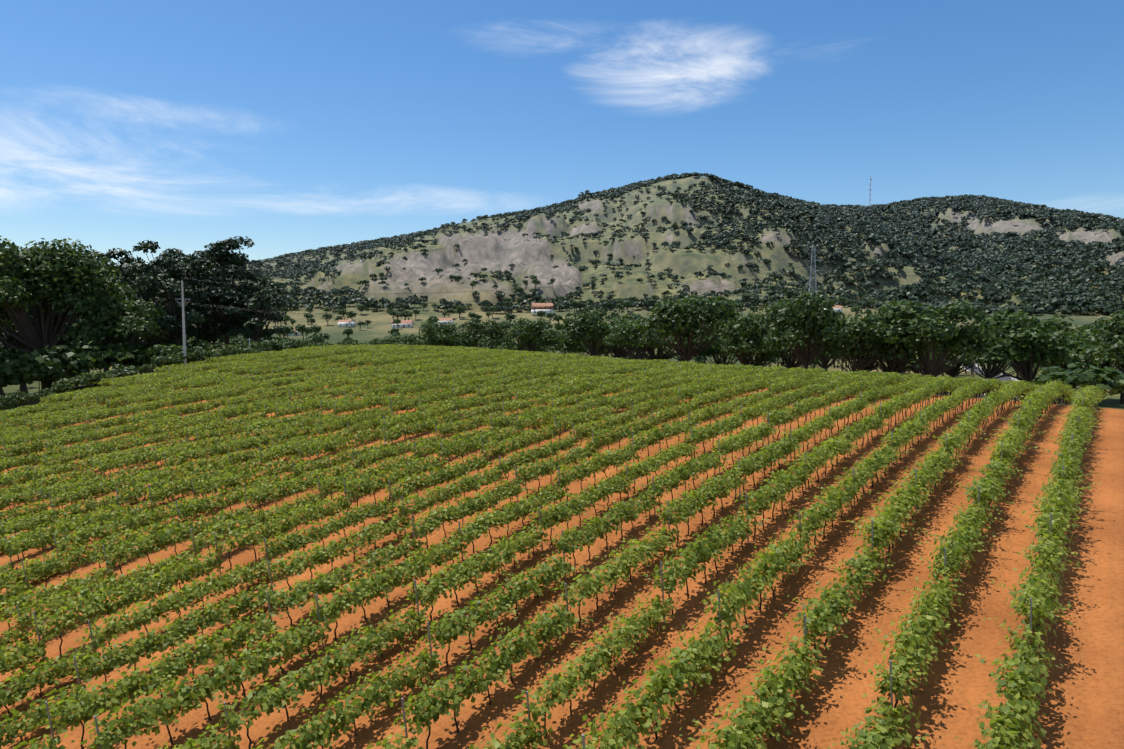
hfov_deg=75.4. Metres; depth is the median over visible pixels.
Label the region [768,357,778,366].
tree
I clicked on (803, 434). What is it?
vine
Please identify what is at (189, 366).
vine
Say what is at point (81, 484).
vine
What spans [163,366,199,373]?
vine
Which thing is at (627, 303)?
tree
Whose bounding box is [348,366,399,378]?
vine
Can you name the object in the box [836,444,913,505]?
vine
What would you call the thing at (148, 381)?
vine
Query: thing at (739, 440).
vine
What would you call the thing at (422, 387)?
vine
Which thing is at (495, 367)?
vine
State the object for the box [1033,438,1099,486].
vine
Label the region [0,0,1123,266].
sky
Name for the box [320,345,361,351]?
vine
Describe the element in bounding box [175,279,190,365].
power pole
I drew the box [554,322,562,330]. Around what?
tree
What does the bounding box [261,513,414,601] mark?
vine
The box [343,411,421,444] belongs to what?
vine
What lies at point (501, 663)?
vine
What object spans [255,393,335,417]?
vine
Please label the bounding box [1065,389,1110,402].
vine
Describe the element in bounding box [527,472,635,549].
vine
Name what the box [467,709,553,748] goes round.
vine
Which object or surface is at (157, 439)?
vine
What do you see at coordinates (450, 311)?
tree
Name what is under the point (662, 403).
vine
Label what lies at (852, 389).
vine
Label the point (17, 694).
vine
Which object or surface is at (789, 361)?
oak tree
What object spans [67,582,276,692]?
vine
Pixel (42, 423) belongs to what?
vine
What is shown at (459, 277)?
tree
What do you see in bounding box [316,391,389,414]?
vine
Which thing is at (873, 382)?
vine
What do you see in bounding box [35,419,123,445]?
vine
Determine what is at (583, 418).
vine
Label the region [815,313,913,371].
oak tree
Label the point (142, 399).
vine
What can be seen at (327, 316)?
tree
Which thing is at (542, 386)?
vine
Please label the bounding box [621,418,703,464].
vine
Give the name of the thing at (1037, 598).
vine
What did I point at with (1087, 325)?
tree
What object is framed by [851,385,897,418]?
vine
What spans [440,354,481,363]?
vine
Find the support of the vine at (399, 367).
on the ground
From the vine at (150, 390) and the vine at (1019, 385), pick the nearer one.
the vine at (1019, 385)
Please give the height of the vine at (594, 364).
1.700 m
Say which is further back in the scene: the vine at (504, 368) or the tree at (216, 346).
the tree at (216, 346)
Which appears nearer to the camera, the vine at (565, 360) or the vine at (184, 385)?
the vine at (184, 385)
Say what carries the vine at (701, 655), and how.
on the ground
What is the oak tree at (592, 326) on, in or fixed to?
on the ground
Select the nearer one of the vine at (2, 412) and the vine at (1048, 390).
the vine at (1048, 390)
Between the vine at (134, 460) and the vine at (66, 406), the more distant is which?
the vine at (66, 406)
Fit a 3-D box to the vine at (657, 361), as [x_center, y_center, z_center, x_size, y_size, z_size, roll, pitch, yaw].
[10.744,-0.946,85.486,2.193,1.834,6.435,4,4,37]
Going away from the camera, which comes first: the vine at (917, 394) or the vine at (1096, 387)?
the vine at (917, 394)
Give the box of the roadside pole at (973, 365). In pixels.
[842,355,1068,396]
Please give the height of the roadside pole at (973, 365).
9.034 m
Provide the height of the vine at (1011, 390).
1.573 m
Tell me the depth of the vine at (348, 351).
90.87 m
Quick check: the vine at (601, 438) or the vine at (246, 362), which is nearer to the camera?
the vine at (601, 438)
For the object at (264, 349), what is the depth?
102.56 m
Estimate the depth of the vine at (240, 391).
65.37 m
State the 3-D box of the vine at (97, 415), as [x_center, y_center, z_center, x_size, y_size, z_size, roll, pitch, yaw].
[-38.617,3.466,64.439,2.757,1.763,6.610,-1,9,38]
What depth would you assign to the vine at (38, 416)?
67.09 m
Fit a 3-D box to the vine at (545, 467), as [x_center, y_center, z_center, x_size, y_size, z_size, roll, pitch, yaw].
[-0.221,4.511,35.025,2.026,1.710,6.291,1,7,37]
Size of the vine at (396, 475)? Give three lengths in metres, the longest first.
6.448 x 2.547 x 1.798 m
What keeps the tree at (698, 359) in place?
on the ground
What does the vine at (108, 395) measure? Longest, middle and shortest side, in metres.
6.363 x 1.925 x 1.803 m
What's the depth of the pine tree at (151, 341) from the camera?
116.83 m
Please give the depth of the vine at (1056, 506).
23.39 m
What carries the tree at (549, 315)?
on the ground
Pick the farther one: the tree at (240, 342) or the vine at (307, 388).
the tree at (240, 342)
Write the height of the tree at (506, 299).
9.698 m
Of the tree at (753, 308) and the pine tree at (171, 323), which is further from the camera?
the tree at (753, 308)
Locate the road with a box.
[960,364,1017,400]
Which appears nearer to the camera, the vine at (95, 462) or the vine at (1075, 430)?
the vine at (1075, 430)
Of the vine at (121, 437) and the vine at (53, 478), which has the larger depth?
the vine at (121, 437)
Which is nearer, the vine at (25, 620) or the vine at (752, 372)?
the vine at (25, 620)
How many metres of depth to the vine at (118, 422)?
59.99 m
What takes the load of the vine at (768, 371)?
on the ground
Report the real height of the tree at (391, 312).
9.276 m
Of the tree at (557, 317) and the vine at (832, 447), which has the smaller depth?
the vine at (832, 447)
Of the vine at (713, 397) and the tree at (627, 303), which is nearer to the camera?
the vine at (713, 397)
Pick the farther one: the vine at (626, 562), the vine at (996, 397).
the vine at (996, 397)
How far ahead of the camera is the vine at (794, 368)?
72.94 m
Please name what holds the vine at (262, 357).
on the ground
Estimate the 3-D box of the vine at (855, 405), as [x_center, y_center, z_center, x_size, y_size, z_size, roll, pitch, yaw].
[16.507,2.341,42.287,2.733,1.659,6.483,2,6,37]
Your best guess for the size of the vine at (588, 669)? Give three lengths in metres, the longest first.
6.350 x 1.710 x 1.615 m
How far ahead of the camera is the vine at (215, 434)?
51.20 m
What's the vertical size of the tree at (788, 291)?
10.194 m
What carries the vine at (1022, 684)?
on the ground
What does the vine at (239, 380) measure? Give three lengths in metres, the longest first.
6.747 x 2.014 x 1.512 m
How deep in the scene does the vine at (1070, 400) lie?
73.38 m
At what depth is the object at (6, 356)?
89.84 m
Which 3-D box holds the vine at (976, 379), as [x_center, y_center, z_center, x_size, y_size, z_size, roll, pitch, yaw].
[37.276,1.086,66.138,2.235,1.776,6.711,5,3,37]
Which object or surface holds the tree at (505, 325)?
on the ground
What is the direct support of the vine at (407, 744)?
on the ground
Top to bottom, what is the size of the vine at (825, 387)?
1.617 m
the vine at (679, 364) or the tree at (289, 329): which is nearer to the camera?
the vine at (679, 364)
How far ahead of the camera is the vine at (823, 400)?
45.63 m
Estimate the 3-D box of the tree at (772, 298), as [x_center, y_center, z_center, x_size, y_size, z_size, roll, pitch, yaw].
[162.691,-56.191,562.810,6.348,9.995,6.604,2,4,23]
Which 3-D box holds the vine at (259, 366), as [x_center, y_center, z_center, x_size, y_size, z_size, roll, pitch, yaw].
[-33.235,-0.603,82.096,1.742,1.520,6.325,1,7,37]
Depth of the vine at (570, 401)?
50.60 m
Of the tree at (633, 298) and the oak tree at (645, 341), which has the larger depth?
the tree at (633, 298)
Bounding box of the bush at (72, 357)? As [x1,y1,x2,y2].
[18,341,122,392]
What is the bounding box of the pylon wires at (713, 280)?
[164,251,1117,313]
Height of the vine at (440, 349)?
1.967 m
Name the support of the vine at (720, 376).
on the ground
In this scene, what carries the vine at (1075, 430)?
on the ground
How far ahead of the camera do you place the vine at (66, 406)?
70.75 m
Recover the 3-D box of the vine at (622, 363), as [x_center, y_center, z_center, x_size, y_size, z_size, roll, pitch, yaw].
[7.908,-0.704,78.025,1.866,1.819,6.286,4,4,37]
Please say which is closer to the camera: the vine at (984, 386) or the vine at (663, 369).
the vine at (984, 386)
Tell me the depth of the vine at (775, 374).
60.83 m
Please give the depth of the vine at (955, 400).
44.71 m
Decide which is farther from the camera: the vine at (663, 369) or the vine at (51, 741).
the vine at (663, 369)
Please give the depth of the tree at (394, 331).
362.77 m
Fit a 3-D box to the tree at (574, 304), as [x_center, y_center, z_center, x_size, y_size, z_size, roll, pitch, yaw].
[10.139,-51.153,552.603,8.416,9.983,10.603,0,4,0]
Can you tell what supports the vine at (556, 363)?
on the ground
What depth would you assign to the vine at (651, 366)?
71.89 m
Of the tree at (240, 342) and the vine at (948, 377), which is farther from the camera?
the tree at (240, 342)
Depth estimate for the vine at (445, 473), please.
34.53 m
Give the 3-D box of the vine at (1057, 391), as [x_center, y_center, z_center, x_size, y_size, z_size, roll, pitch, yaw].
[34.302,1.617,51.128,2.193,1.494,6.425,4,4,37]
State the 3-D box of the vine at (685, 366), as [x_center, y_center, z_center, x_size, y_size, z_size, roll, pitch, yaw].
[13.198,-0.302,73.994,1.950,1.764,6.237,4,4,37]
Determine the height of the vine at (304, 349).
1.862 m
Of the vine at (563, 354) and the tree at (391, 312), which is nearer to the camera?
the vine at (563, 354)
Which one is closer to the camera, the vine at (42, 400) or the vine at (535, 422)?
the vine at (535, 422)
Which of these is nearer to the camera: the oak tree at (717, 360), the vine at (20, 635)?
the vine at (20, 635)
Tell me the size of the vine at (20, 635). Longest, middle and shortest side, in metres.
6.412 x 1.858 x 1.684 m
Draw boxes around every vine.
[0,401,55,417]
[0,407,70,426]
[0,413,48,431]
[0,423,90,450]
[0,424,26,432]
[0,425,51,436]
[0,427,53,450]
[0,429,34,438]
[0,440,98,470]
[0,443,43,458]
[0,453,50,471]
[0,461,68,480]
[0,466,48,487]
[0,467,95,509]
[0,472,105,509]
[0,479,40,495]
[0,490,139,551]
[0,500,47,521]
[0,503,120,559]
[0,508,58,535]
[0,556,61,590]
[0,561,19,578]
[0,567,117,631]
[0,580,37,607]
[0,625,34,651]
[0,632,47,674]
[0,640,100,714]
[0,683,87,748]
[1,400,71,418]
[1,548,201,639]
[2,429,96,456]
[2,500,158,572]
[13,733,65,748]
[16,516,182,587]
[22,402,100,427]
[27,405,110,430]
[31,447,142,479]
[31,549,223,661]
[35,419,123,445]
[37,610,282,748]
[39,386,101,403]
[39,462,161,514]
[40,435,142,478]
[41,468,166,521]
[42,395,117,412]
[45,424,136,456]
[46,387,111,404]
[46,407,122,427]
[47,403,126,422]
[49,386,112,403]
[51,496,198,563]
[60,430,156,455]
[64,615,331,748]
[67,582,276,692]
[72,386,137,402]
[73,384,136,399]
[76,558,274,648]
[84,400,161,424]
[87,440,199,478]
[89,437,191,473]
[91,414,177,449]
[93,407,172,433]
[93,505,253,583]
[95,383,165,404]
[98,372,158,386]
[106,387,176,407]
[109,372,166,383]
[110,375,164,387]
[112,460,236,515]
[113,380,172,393]
[117,395,191,418]
[120,380,188,403]
[124,387,193,414]
[127,451,241,500]
[129,403,210,423]
[132,421,223,447]
[134,413,222,438]
[135,369,192,383]
[136,374,194,385]
[146,458,264,512]
[147,408,221,430]
[149,432,251,468]
[155,360,206,372]
[158,718,241,748]
[159,370,218,385]
[159,384,225,407]
[162,434,263,473]
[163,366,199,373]
[163,386,238,408]
[167,362,218,370]
[168,471,298,527]
[171,373,234,391]
[173,395,246,413]
[175,368,226,377]
[182,411,267,440]
[184,371,239,389]
[187,453,307,515]
[187,491,326,555]
[188,374,252,388]
[189,380,253,395]
[191,360,242,371]
[193,360,246,371]
[193,416,279,441]
[203,383,272,410]
[204,354,245,362]
[209,493,352,574]
[211,361,270,377]
[215,604,430,748]
[216,353,257,362]
[216,372,280,384]
[216,397,292,428]
[218,396,289,418]
[219,356,246,362]
[221,433,319,467]
[225,389,293,404]
[227,358,277,367]
[230,362,286,374]
[231,423,322,464]
[233,376,296,394]
[239,351,286,359]
[239,462,363,513]
[240,361,290,370]
[243,410,327,435]
[244,352,291,362]
[245,381,307,401]
[248,366,292,375]
[250,644,443,748]
[251,370,309,381]
[254,412,339,441]
[254,497,397,569]
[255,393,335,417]
[255,429,351,474]
[259,535,427,637]
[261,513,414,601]
[266,356,313,363]
[267,373,323,388]
[273,396,349,418]
[274,350,322,362]
[276,361,330,374]
[280,347,327,356]
[282,357,327,367]
[286,378,351,399]
[287,384,350,401]
[288,442,392,479]
[289,351,338,361]
[289,374,351,399]
[293,366,349,377]
[294,425,390,464]
[299,356,349,365]
[301,344,341,348]
[304,362,354,378]
[304,369,360,383]
[309,453,421,500]
[309,533,467,647]
[312,347,356,356]
[313,410,395,434]
[315,405,395,435]
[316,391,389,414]
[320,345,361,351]
[322,364,376,375]
[327,354,373,363]
[327,379,391,399]
[331,393,403,415]
[332,348,373,355]
[334,454,448,511]
[343,356,392,367]
[343,383,403,399]
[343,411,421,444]
[345,352,389,358]
[345,369,400,383]
[346,435,441,475]
[347,373,409,388]
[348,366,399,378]
[354,346,392,351]
[354,354,396,362]
[356,363,405,371]
[366,732,423,748]
[369,347,410,354]
[370,355,420,365]
[371,350,414,364]
[380,378,441,393]
[380,403,455,442]
[380,412,464,445]
[384,388,451,412]
[384,453,494,516]
[386,370,440,383]
[388,354,430,360]
[388,391,455,415]
[390,601,592,748]
[394,345,425,347]
[394,379,457,406]
[394,464,506,533]
[395,359,444,367]
[395,362,442,375]
[398,374,453,390]
[400,363,451,377]
[402,522,549,630]
[403,357,447,365]
[406,479,532,553]
[409,426,498,463]
[410,344,442,348]
[415,393,482,417]
[416,352,456,360]
[416,554,589,676]
[424,346,458,351]
[426,425,524,469]
[430,411,506,439]
[434,349,469,354]
[435,364,484,374]
[435,369,488,381]
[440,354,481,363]
[444,376,502,396]
[446,347,480,351]
[447,379,506,398]
[448,360,491,368]
[448,366,498,375]
[449,391,515,413]
[452,483,577,561]
[453,398,520,420]
[466,349,500,354]
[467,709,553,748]
[476,380,531,396]
[477,424,561,474]
[478,358,523,367]
[482,351,516,356]
[482,405,555,431]
[484,356,520,362]
[484,364,528,374]
[489,358,524,365]
[490,434,578,484]
[492,368,545,380]
[494,361,535,376]
[498,391,564,412]
[500,371,550,387]
[506,381,562,401]
[507,442,602,501]
[511,404,584,433]
[512,384,571,412]
[513,352,551,359]
[514,592,677,748]
[520,351,549,353]
[523,356,555,359]
[523,373,573,388]
[524,361,564,377]
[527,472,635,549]
[537,360,578,369]
[539,363,581,374]
[541,404,620,439]
[545,366,587,381]
[548,388,605,412]
[549,353,578,356]
[550,444,645,503]
[551,486,662,578]
[552,354,584,360]
[553,372,606,385]
[553,380,611,405]
[554,524,682,633]
[559,358,596,364]
[563,373,612,387]
[563,619,748,748]
[564,357,597,361]
[566,411,647,450]
[568,366,612,376]
[572,391,632,414]
[575,358,610,365]
[578,361,614,369]
[578,416,660,450]
[595,365,638,384]
[597,379,651,396]
[601,363,644,375]
[603,375,647,396]
[607,389,664,414]
[608,370,643,381]
[615,441,699,496]
[616,359,654,366]
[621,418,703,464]
[623,380,671,401]
[625,395,684,420]
[634,364,668,373]
[637,360,671,368]
[639,367,679,379]
[640,359,668,363]
[640,373,685,384]
[641,450,733,515]
[641,510,767,622]
[644,366,681,373]
[644,398,703,427]
[655,382,701,400]
[656,464,747,550]
[665,362,694,366]
[667,373,707,387]
[672,382,723,403]
[675,363,706,370]
[675,413,751,458]
[677,367,709,374]
[679,400,745,433]
[679,632,825,748]
[680,369,713,388]
[692,373,733,385]
[692,384,743,407]
[702,529,822,657]
[708,365,742,372]
[709,422,785,473]
[714,374,754,398]
[727,390,777,412]
[727,437,814,496]
[728,369,763,376]
[731,397,786,432]
[733,377,775,396]
[734,368,760,376]
[735,461,817,542]
[739,365,767,370]
[750,371,788,393]
[758,399,816,444]
[759,367,789,373]
[765,378,805,393]
[770,374,806,394]
[776,385,825,409]
[778,369,804,376]
[780,415,837,460]
[781,367,805,374]
[785,542,895,672]
[788,475,866,561]
[792,433,865,491]
[799,372,823,381]
[799,390,845,422]
[800,367,826,374]
[800,377,832,394]
[804,379,845,400]
[821,371,842,376]
[821,398,877,435]
[827,693,929,748]
[828,375,866,385]
[834,380,876,405]
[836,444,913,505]
[837,412,893,457]
[843,369,868,376]
[847,481,935,575]
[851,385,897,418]
[862,377,888,393]
[863,375,883,381]
[865,567,963,714]
[867,395,913,432]
[874,372,899,385]
[878,381,911,403]
[878,417,937,466]
[880,373,909,385]
[896,372,920,392]
[897,446,966,512]
[898,387,938,418]
[901,378,928,391]
[908,399,949,440]
[912,377,948,406]
[916,498,1002,582]
[922,377,939,382]
[929,418,984,471]
[936,376,951,394]
[936,391,967,423]
[941,378,963,398]
[944,618,1062,748]
[948,382,981,411]
[951,454,1024,520]
[956,376,973,392]
[956,401,1004,444]
[965,379,991,404]
[971,378,987,395]
[972,390,1015,426]
[979,378,1005,395]
[979,426,1048,481]
[982,387,1017,413]
[991,527,1083,642]
[994,379,1026,406]
[996,381,1008,390]
[998,403,1046,450]
[1007,392,1051,432]
[1012,475,1099,544]
[1018,381,1037,402]
[1024,385,1060,418]
[1026,383,1040,395]
[1030,385,1061,410]
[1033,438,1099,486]
[1038,380,1072,405]
[1044,419,1105,451]
[1049,405,1103,428]
[1056,385,1070,403]
[1061,385,1071,403]
[1062,389,1101,410]
[1064,390,1076,404]
[1064,396,1075,404]
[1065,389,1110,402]
[1070,387,1106,399]
[1080,385,1107,393]
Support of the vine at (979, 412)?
on the ground
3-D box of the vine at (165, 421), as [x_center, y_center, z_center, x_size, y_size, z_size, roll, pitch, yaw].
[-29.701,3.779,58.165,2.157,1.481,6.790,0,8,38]
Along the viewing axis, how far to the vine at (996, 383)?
58.92 m
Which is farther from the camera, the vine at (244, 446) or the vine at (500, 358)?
the vine at (500, 358)
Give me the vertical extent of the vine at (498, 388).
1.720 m
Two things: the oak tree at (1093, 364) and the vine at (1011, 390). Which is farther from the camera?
the oak tree at (1093, 364)
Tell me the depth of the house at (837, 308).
528.87 m
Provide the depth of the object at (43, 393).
82.24 m
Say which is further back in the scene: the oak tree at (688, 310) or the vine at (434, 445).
the oak tree at (688, 310)
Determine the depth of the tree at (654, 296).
604.62 m
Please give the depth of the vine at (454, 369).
72.28 m
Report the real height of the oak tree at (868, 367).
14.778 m
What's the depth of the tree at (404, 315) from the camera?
503.74 m
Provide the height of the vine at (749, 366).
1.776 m
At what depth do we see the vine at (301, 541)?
29.71 m
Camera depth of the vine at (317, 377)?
70.48 m
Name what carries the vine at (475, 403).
on the ground
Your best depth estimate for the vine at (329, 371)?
74.38 m
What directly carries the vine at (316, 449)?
on the ground
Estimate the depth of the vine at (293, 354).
89.57 m
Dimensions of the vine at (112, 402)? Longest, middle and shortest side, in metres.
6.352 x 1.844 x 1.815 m
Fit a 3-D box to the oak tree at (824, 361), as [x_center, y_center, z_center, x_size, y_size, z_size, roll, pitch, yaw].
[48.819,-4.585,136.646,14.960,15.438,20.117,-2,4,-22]
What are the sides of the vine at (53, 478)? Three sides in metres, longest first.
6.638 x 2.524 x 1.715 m
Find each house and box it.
[286,329,299,335]
[337,319,355,326]
[391,320,412,328]
[436,318,453,324]
[531,303,552,314]
[824,305,842,311]
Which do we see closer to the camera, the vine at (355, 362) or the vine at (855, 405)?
the vine at (855, 405)
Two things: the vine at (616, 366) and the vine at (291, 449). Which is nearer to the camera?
the vine at (291, 449)
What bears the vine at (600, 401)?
on the ground
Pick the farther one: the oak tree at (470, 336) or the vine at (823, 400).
the oak tree at (470, 336)
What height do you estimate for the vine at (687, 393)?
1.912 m
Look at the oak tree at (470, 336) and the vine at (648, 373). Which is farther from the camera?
the oak tree at (470, 336)
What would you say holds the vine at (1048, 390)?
on the ground
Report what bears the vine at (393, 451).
on the ground
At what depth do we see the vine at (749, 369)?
68.58 m
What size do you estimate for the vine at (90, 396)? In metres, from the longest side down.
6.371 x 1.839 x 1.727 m
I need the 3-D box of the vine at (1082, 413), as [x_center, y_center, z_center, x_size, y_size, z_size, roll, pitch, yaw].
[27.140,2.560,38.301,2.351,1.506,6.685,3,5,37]
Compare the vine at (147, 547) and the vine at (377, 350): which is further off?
the vine at (377, 350)
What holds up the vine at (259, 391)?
on the ground
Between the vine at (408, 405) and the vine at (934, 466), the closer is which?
the vine at (934, 466)
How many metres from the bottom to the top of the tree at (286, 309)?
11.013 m
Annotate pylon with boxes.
[801,245,824,303]
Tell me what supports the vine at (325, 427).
on the ground
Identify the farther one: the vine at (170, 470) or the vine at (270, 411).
the vine at (270, 411)
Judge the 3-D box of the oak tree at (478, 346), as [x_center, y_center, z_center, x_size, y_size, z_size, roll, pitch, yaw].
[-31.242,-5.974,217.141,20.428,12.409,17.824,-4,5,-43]
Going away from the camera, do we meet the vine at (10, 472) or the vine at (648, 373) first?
the vine at (10, 472)
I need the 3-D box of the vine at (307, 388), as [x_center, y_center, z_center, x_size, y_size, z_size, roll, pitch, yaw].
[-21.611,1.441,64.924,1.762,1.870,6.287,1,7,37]
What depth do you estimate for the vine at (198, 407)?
60.84 m
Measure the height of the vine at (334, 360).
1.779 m
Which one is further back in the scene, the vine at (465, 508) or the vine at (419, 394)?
the vine at (419, 394)
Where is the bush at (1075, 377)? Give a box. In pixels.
[1031,362,1123,396]
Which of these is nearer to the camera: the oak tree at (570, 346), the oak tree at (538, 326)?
the oak tree at (538, 326)
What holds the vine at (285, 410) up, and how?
on the ground
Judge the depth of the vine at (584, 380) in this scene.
59.56 m
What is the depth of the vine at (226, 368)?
81.05 m
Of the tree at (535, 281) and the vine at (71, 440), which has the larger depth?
the tree at (535, 281)
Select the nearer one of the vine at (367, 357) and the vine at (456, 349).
the vine at (367, 357)
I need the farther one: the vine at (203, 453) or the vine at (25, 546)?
the vine at (203, 453)
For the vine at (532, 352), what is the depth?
98.95 m
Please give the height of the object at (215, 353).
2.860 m
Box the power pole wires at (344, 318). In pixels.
[1,278,970,348]
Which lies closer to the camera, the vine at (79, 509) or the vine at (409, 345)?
the vine at (79, 509)
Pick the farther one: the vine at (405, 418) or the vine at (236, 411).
the vine at (236, 411)
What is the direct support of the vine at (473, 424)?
on the ground
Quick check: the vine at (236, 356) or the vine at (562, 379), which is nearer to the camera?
the vine at (562, 379)
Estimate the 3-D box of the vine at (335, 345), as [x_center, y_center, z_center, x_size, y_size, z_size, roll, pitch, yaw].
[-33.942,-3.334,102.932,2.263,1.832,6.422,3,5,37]
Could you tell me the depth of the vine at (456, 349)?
97.14 m
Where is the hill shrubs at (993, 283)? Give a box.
[37,172,1123,316]
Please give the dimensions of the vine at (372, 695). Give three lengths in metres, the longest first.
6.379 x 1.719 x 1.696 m
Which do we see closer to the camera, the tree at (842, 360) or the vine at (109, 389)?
the vine at (109, 389)
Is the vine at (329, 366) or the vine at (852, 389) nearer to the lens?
the vine at (852, 389)
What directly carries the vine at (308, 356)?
on the ground
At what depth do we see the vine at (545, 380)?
62.08 m
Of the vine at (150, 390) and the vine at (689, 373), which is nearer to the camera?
the vine at (689, 373)
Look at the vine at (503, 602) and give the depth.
21.65 m
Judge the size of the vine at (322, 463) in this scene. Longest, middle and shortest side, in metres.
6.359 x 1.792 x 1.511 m
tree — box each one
[0,235,141,390]
[0,302,83,395]
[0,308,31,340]
[52,248,148,371]
[55,299,168,376]
[116,259,194,372]
[125,240,216,365]
[174,252,233,363]
[187,236,260,347]
[211,341,224,350]
[223,269,290,343]
[229,337,240,345]
[235,338,250,343]
[272,335,285,342]
[277,325,298,337]
[280,306,291,314]
[282,316,290,325]
[295,324,309,339]
[304,313,312,320]
[306,324,321,334]
[306,334,324,343]
[307,318,315,325]
[318,333,330,342]
[321,313,332,325]
[337,309,347,317]
[342,337,358,343]
[343,328,352,337]
[346,311,356,319]
[356,304,367,314]
[356,321,367,327]
[376,334,423,344]
[387,310,397,317]
[388,327,399,335]
[392,319,400,325]
[399,310,411,319]
[412,309,420,319]
[418,321,465,346]
[427,317,436,322]
[436,341,495,348]
[443,308,455,315]
[450,318,508,349]
[454,275,462,281]
[456,305,465,318]
[468,312,476,324]
[481,335,520,349]
[488,306,497,317]
[502,297,511,302]
[502,322,511,334]
[503,317,562,351]
[504,313,516,323]
[504,337,553,352]
[513,287,523,297]
[531,279,540,288]
[535,310,546,318]
[541,329,588,353]
[544,312,555,320]
[552,315,565,320]
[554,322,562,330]
[560,307,624,355]
[561,342,617,356]
[570,301,579,312]
[583,312,669,358]
[603,318,699,359]
[604,322,666,359]
[616,303,623,315]
[623,301,630,313]
[628,296,637,302]
[637,294,744,361]
[647,297,656,304]
[651,294,659,299]
[654,319,722,361]
[693,338,749,364]
[693,356,706,363]
[710,311,778,364]
[732,333,791,366]
[741,293,750,302]
[748,327,826,369]
[749,305,757,314]
[757,290,846,368]
[768,295,776,301]
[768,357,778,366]
[783,312,859,371]
[784,289,792,298]
[789,291,798,296]
[809,358,820,367]
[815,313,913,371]
[830,347,884,372]
[835,353,851,370]
[838,297,845,305]
[847,299,956,373]
[850,306,862,313]
[851,351,952,374]
[870,300,1010,377]
[905,346,949,390]
[923,333,976,377]
[948,342,1048,395]
[957,309,1103,383]
[1033,331,1105,397]
[1055,327,1120,400]
[1073,315,1123,403]
[1079,309,1123,373]
[1080,324,1091,329]
[1083,321,1123,370]
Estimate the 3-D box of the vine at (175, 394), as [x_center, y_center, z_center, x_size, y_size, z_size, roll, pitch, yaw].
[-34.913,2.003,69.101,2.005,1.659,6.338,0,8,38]
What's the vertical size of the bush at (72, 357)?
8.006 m
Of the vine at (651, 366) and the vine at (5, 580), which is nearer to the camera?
the vine at (5, 580)
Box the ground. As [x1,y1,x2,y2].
[0,176,1123,748]
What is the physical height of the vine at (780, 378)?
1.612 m
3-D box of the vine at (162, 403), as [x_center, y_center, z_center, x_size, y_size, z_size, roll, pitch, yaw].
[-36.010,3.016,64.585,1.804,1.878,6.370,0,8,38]
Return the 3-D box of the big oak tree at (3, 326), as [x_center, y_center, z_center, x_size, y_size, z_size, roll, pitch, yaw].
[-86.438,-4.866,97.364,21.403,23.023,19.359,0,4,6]
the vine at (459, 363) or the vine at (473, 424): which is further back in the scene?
the vine at (459, 363)

